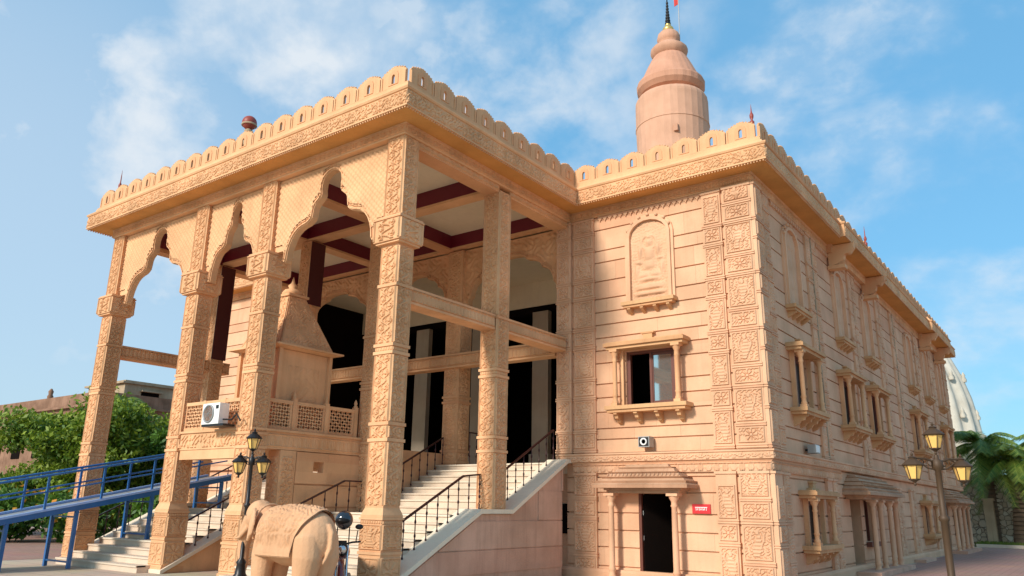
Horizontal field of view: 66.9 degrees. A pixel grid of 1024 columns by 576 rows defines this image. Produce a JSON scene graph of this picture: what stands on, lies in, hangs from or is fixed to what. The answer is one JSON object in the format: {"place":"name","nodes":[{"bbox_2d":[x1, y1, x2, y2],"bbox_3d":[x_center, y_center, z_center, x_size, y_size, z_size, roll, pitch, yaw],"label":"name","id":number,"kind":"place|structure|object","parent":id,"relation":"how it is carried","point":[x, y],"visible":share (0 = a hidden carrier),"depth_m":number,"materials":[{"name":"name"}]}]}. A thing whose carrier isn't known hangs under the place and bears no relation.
{"place":"outdoors","nodes":[
{"label":"outdoors","id":0,"kind":"place"},
{"bbox_2d":[3,527,115,559],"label":"path","id":1,"kind":"structure","parent":0,"point":[30,546],"depth_m":25.70,"materials":[{"name":"pink stone"}]},
{"bbox_2d":[0,526,979,575],"bbox_3d":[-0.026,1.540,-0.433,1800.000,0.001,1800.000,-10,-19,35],"label":"ground","id":2,"kind":"structure","parent":0,"point":[30,567],"depth_m":17.77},
{"bbox_2d":[0,481,47,540],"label":"flowering shrub","id":3,"kind":"object","parent":2,"relation":"on","point":[22,528],"visible":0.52,"depth_m":29.07,"materials":[{"name":"green plant"}]},
{"bbox_2d":[35,485,120,542],"bbox_3d":[-16.462,8.618,29.499,3.087,2.440,3.058,-10,-19,35],"label":"flowering shrub","id":4,"kind":"object","parent":2,"relation":"on","point":[59,526],"visible":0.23,"depth_m":29.12,"materials":[{"name":"green plant"}]},
{"bbox_2d":[0,386,170,536],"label":"leafy tree","id":5,"kind":"object","parent":2,"relation":"on","point":[51,441],"visible":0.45,"depth_m":32.88,"materials":[{"name":"green plant"}]},
{"bbox_2d":[0,392,171,523],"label":"building","id":6,"kind":"structure","parent":2,"relation":"on","point":[57,404],"depth_m":52.59,"materials":[{"name":"brown paint"}]},
{"bbox_2d":[10,448,19,458],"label":"window","id":7,"kind":"structure","parent":6,"relation":"in","point":[14,455],"depth_m":54.10,"materials":[{"name":"black glass"}]},
{"bbox_2d":[47,389,53,397],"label":"chimney pot","id":8,"kind":"object","parent":6,"relation":"on","point":[50,393],"visible":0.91,"depth_m":53.48,"materials":[{"name":"brown paint"}]},
{"bbox_2d":[0,454,231,570],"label":"access ramp","id":9,"kind":"structure","parent":2,"relation":"on","point":[53,510],"depth_m":19.31,"materials":[{"name":"blue metal"}]},
{"bbox_2d":[84,380,173,398],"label":"building","id":10,"kind":"structure","parent":2,"relation":"on","point":[147,389],"depth_m":58.48,"materials":[{"name":"beige paint"}]},
{"bbox_2d":[140,390,162,397],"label":"window","id":11,"kind":"structure","parent":10,"relation":"in","point":[143,392],"depth_m":58.61,"materials":[{"name":"black glass"}]},
{"bbox_2d":[116,395,149,423],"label":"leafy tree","id":12,"kind":"object","parent":2,"relation":"on","point":[136,399],"visible":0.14,"depth_m":40.49,"materials":[{"name":"green plant"}]},
{"bbox_2d":[120,495,158,525],"bbox_3d":[-13.293,8.717,29.683,3.069,2.297,3.115,-10,-19,35],"label":"flowering shrub","id":13,"kind":"object","parent":2,"relation":"on","point":[137,505],"visible":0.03,"depth_m":28.98,"materials":[{"name":"green plant"}]},
{"bbox_2d":[128,427,167,517],"bbox_3d":[-12.803,8.407,34.886,8.333,5.742,6.970,-10,-19,35],"label":"leafy tree","id":14,"kind":"object","parent":2,"relation":"on","point":[159,440],"visible":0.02,"depth_m":33.40,"materials":[{"name":"green plant"}]},
{"bbox_2d":[232,429,271,575],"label":"street lamp","id":15,"kind":"object","parent":2,"relation":"on","point":[262,462],"visible":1,"depth_m":13.17,"materials":[{"name":"black metal"}]},
{"bbox_2d":[235,500,338,575],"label":"stone elephant","id":16,"kind":"object","parent":2,"relation":"on","point":[302,539],"visible":1,"depth_m":12.08},
{"bbox_2d":[333,524,362,575],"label":"motorcycle","id":17,"kind":"object","parent":2,"relation":"on","point":[341,569],"visible":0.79,"depth_m":12.87,"materials":[{"name":"metal"}]},
{"bbox_2d":[335,510,352,529],"bbox_3d":[-2.827,3.895,13.024,0.305,0.310,0.324,-10,-19,35],"label":"helmet","id":18,"kind":"object","parent":17,"relation":"on","point":[344,520],"visible":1,"depth_m":12.93,"materials":[{"name":"plastic"}]},
{"bbox_2d":[55,0,981,575],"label":"temple","id":19,"kind":"structure","parent":2,"relation":"on","point":[387,276],"depth_m":18.80,"materials":[{"name":"stone"}]},
{"bbox_2d":[98,465,232,536],"bbox_3d":[-9.588,6.037,23.235,0.050,3.036,5.538,-10,-19,35],"label":"stair railing","id":20,"kind":"object","parent":19,"relation":"on","point":[107,511],"visible":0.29,"depth_m":21.64,"materials":[{"name":"black metal"}]},
{"bbox_2d":[201,402,240,427],"bbox_3d":[-6.389,2.807,17.185,1.232,0.510,0.351,-10,-19,35],"label":"air conditioner","id":21,"kind":"object","parent":19,"relation":"attached to","point":[215,415],"visible":1,"depth_m":17.17,"materials":[{"name":"white paint"}]},
{"bbox_2d":[188,477,265,545],"bbox_3d":[-6.100,5.398,20.750,0.050,3.036,5.538,-10,-19,35],"label":"stair railing","id":22,"kind":"object","parent":19,"relation":"on","point":[209,508],"visible":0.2,"depth_m":18.89,"materials":[{"name":"black metal"}]},
{"bbox_2d":[241,116,256,144],"bbox_3d":[-6.501,-3.871,19.140,0.380,0.800,0.374,-10,-19,35],"label":"roof ornament","id":23,"kind":"object","parent":19,"relation":"on","point":[248,123],"visible":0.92,"depth_m":19.07,"materials":[{"name":"red paint"}]},
{"bbox_2d":[299,480,361,511],"bbox_3d":[-4.236,5.143,18.134,0.050,1.298,1.888,-10,-19,35],"label":"stair railing","id":24,"kind":"object","parent":19,"relation":"on","point":[322,492],"visible":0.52,"depth_m":18.28,"materials":[{"name":"black metal"}]},
{"bbox_2d":[402,437,443,490],"bbox_3d":[-2.551,4.780,20.540,0.050,1.796,2.138,-10,-19,35],"label":"stair railing","id":25,"kind":"object","parent":19,"relation":"on","point":[421,451],"visible":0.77,"depth_m":20.77,"materials":[{"name":"black metal"}]},
{"bbox_2d":[401,474,480,559],"bbox_3d":[-1.486,4.631,15.627,0.050,1.839,2.638,-10,-19,35],"label":"stair railing","id":26,"kind":"object","parent":19,"relation":"on","point":[432,499],"visible":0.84,"depth_m":15.64,"materials":[{"name":"black metal"}]},
{"bbox_2d":[469,432,477,463],"bbox_3d":[-1.002,4.541,21.817,0.050,0.918,0.638,-10,-19,35],"label":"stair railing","id":27,"kind":"object","parent":19,"relation":"in","point":[469,445],"visible":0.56,"depth_m":21.75,"materials":[{"name":"black metal"}]},
{"bbox_2d":[506,430,553,499],"bbox_3d":[0.370,4.215,18.338,0.050,1.904,2.238,-10,-19,35],"label":"stair railing","id":28,"kind":"object","parent":19,"relation":"on","point":[528,450],"visible":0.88,"depth_m":18.43,"materials":[{"name":"black metal"}]},
{"bbox_2d":[638,436,653,447],"bbox_3d":[3.113,3.568,17.963,0.280,0.240,0.321,-10,-19,35],"label":"wall loudspeaker","id":29,"kind":"object","parent":19,"relation":"attached to","point":[645,441],"depth_m":17.86,"materials":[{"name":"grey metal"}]},
{"bbox_2d":[603,331,693,424],"bbox_3d":[3.221,2.090,18.356,2.100,2.180,0.580,-10,-19,35],"label":"window","id":30,"kind":"structure","parent":19,"relation":"in","point":[665,372],"depth_m":18.37,"materials":[{"name":"beige stone"}]},
{"bbox_2d":[692,504,710,513],"bbox_3d":[4.148,4.837,16.981,0.420,0.200,0.035,-10,-19,35],"label":"wall sign","id":31,"kind":"object","parent":19,"relation":"attached to","point":[701,508],"visible":1,"depth_m":16.97,"materials":[{"name":"red paint"}]},
{"bbox_2d":[749,106,753,123],"bbox_3d":[5.593,-4.048,18.125,0.111,0.550,0.111,-3,-16,14],"label":"roof finial","id":32,"kind":"object","parent":19,"relation":"attached to","point":[751,115],"visible":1,"depth_m":18.08,"materials":[{"name":"orange paint"}]},
{"bbox_2d":[785,339,830,431],"bbox_3d":[7.147,2.324,18.875,0.580,2.180,1.953,-10,-19,35],"label":"window","id":33,"kind":"structure","parent":19,"relation":"in","point":[804,415],"depth_m":18.51,"materials":[{"name":"beige stone"}]},
{"bbox_2d":[805,444,819,453],"bbox_3d":[7.167,3.845,18.481,0.295,0.200,0.506,-10,-19,35],"label":"flood light","id":34,"kind":"object","parent":19,"relation":"attached to","point":[813,449],"visible":1,"depth_m":18.28,"materials":[{"name":"grey metal"}]},
{"bbox_2d":[798,481,844,564],"bbox_3d":[7.153,5.456,18.078,0.580,1.840,1.950,-10,-19,35],"label":"window","id":35,"kind":"structure","parent":19,"relation":"in","point":[819,552],"depth_m":17.68,"materials":[{"name":"beige stone"}]},
{"bbox_2d":[835,366,872,443],"bbox_3d":[9.783,3.337,22.314,0.580,2.180,1.953,-10,-19,35],"label":"window","id":36,"kind":"structure","parent":19,"relation":"in","point":[852,431],"depth_m":21.93,"materials":[{"name":"beige stone"}]},
{"bbox_2d":[864,230,867,245],"bbox_3d":[11.737,-1.737,25.803,0.111,0.700,0.111,-3,-16,14],"label":"roof finial","id":37,"kind":"object","parent":19,"relation":"attached to","point":[865,240],"visible":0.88,"depth_m":25.73,"materials":[{"name":"orange paint"}]},
{"bbox_2d":[863,501,880,546],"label":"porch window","id":38,"kind":"structure","parent":19,"relation":"in","point":[869,544],"depth_m":22.67,"materials":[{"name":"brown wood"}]},
{"bbox_2d":[865,381,896,451],"bbox_3d":[11.798,4.110,24.941,0.580,2.180,1.953,-10,-19,35],"label":"window","id":39,"kind":"structure","parent":19,"relation":"in","point":[881,441],"depth_m":24.54,"materials":[{"name":"beige stone"}]},
{"bbox_2d":[909,406,933,462],"bbox_3d":[16.004,5.725,30.429,0.580,2.180,1.953,-10,-19,35],"label":"window","id":40,"kind":"structure","parent":19,"relation":"in","point":[919,414],"depth_m":29.89,"materials":[{"name":"beige stone"}]},
{"bbox_2d":[919,495,942,545],"bbox_3d":[15.892,8.811,29.477,0.580,1.840,1.950,-10,-19,35],"label":"window","id":41,"kind":"structure","parent":19,"relation":"in","point":[931,538],"depth_m":28.93,"materials":[{"name":"beige stone"}]},
{"bbox_2d":[939,422,955,470],"bbox_3d":[19.973,7.249,35.607,0.580,2.180,1.953,-10,-19,35],"label":"window","id":42,"kind":"structure","parent":19,"relation":"in","point":[947,429],"depth_m":35.10,"materials":[{"name":"beige stone"}]},
{"bbox_2d":[902,422,972,575],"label":"street lamp","id":43,"kind":"object","parent":2,"relation":"on","point":[960,466],"visible":1,"depth_m":9.80,"materials":[{"name":"brown metal"}]},
{"bbox_2d":[944,358,986,474],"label":"white shrine","id":44,"kind":"object","parent":2,"relation":"on","point":[965,416],"visible":0.2,"depth_m":68.07,"materials":[{"name":"stone"}]},
{"bbox_2d":[960,475,1013,543],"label":"stone wall","id":45,"kind":"structure","parent":2,"relation":"on","point":[979,529],"depth_m":43.35,"materials":[{"name":"grey stone"}]},
{"bbox_2d":[954,430,1023,541],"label":"palm tree","id":46,"kind":"object","parent":2,"relation":"on","point":[980,446],"visible":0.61,"depth_m":41.41,"materials":[{"name":"green plant"}]},
{"bbox_2d":[976,544,1023,548],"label":"kerb","id":47,"kind":"structure","parent":2,"relation":"on","point":[1001,546],"depth_m":38.47,"materials":[{"name":"grey concrete"}]},
{"bbox_2d":[996,434,1023,492],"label":"palm tree","id":48,"kind":"object","parent":2,"relation":"on","point":[1021,437],"visible":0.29,"depth_m":41.60,"materials":[{"name":"green plant"}]},
{"bbox_2d":[0,0,1023,474],"label":"sky","id":49,"kind":"structure","parent":0,"point":[907,116],"materials":[{"name":"blue"}]},
{"bbox_2d":[892,547,1023,575],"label":"pavement","id":50,"kind":"structure","parent":0,"point":[986,561],"depth_m":25.16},
{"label":"soil","id":51,"kind":"structure","parent":0,"visible":0},
{"bbox_2d":[981,498,998,542],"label":"wall pier","id":52,"kind":"structure","parent":51,"relation":"on","point":[990,519],"depth_m":40.97,"materials":[{"name":"beige paint"}]},
{"bbox_2d":[962,444,1023,542],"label":"palm tree","id":53,"kind":"object","parent":51,"relation":"on","point":[1016,468],"visible":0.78,"depth_m":40.18,"materials":[{"name":"green plant"}]},
{"bbox_2d":[975,540,1023,545],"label":"grass","id":54,"kind":"structure","parent":51,"relation":"on","point":[999,543],"depth_m":39.42,"materials":[{"name":"green plant"}]}
]}

